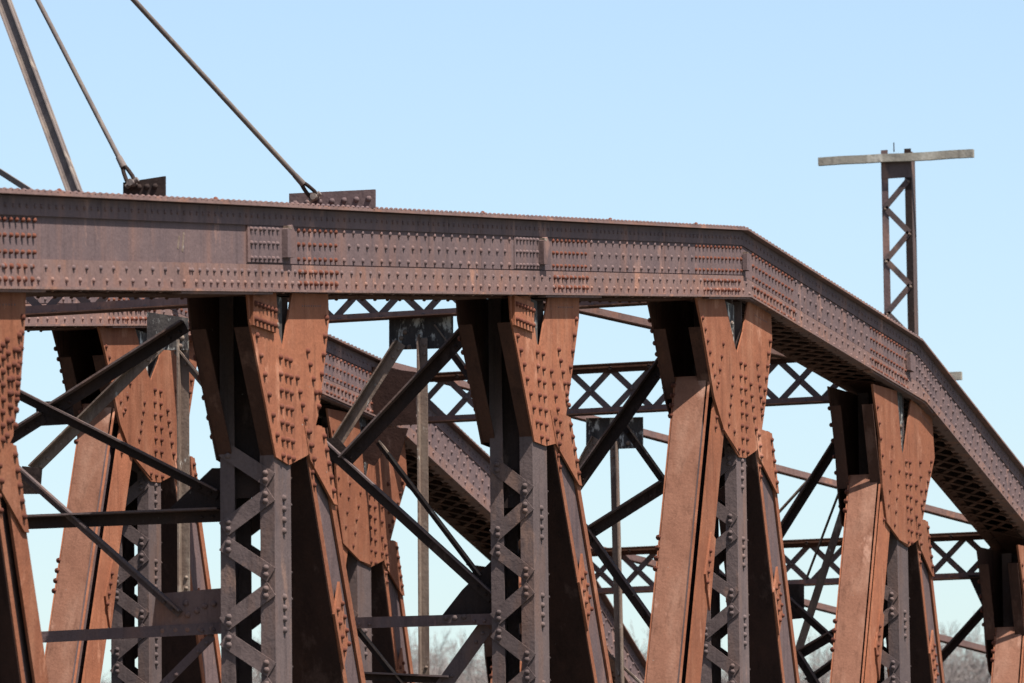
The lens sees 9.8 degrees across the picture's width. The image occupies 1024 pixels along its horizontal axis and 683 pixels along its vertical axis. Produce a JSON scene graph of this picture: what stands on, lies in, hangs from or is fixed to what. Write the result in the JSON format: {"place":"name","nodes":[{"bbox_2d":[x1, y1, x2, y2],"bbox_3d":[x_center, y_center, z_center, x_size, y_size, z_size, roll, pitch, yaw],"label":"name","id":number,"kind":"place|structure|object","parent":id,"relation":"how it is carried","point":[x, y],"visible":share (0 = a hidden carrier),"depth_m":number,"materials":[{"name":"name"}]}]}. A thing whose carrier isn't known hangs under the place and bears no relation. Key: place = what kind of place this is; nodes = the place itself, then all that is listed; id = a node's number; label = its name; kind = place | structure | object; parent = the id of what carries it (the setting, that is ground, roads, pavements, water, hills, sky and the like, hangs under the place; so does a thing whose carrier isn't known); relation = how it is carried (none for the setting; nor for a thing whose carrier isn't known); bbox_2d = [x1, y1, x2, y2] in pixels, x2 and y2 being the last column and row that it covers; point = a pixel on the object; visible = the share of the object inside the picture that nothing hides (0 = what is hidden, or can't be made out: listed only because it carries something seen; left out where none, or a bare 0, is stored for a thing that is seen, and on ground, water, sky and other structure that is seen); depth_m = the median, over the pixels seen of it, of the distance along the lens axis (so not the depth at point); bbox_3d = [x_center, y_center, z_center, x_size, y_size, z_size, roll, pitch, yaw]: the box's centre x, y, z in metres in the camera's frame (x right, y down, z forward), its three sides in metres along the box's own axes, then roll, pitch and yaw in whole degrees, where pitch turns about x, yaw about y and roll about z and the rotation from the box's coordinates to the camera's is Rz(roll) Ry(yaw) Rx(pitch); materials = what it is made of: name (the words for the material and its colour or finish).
{"place":"outdoors","nodes":[
{"label":"outdoors","id":0,"kind":"place"},
{"bbox_2d":[0,0,1023,682],"label":"sky","id":1,"kind":"structure","parent":0,"point":[720,112],"materials":[{"name":"blue"}]},
{"bbox_3d":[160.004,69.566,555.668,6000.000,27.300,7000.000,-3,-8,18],"label":"ground","id":2,"kind":"structure","parent":0,"visible":0},
{"bbox_2d":[100,613,990,682],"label":"bare wood","id":3,"kind":"object","parent":2,"relation":"on","point":[977,675],"visible":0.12,"depth_m":272.66,"materials":[{"name":"grey plant"}]},
{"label":"bridge pier","id":4,"kind":"object","parent":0,"visible":0},
{"bbox_2d":[0,176,1023,682],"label":"truss bridge","id":5,"kind":"structure","parent":4,"relation":"on","point":[142,300],"depth_m":83.08,"materials":[{"name":"brown metal"}]},
{"bbox_2d":[0,0,82,191],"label":"mast","id":6,"kind":"object","parent":5,"relation":"on","point":[42,106],"visible":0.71,"depth_m":64.36,"materials":[{"name":"grey metal"}]},
{"bbox_2d":[35,0,138,188],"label":"stay rod","id":7,"kind":"object","parent":5,"relation":"attached to","point":[133,181],"visible":1,"depth_m":66.79,"materials":[{"name":"grey paint"}]},
{"bbox_2d":[131,0,321,202],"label":"stay rod","id":8,"kind":"object","parent":5,"relation":"attached to","point":[315,195],"visible":1,"depth_m":70.52,"materials":[{"name":"grey paint"}]},
{"bbox_2d":[818,143,973,379],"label":"lattice pole","id":9,"kind":"object","parent":5,"relation":"attached to","point":[897,165],"visible":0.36,"depth_m":112.77,"materials":[{"name":"grey metal"}]}
]}

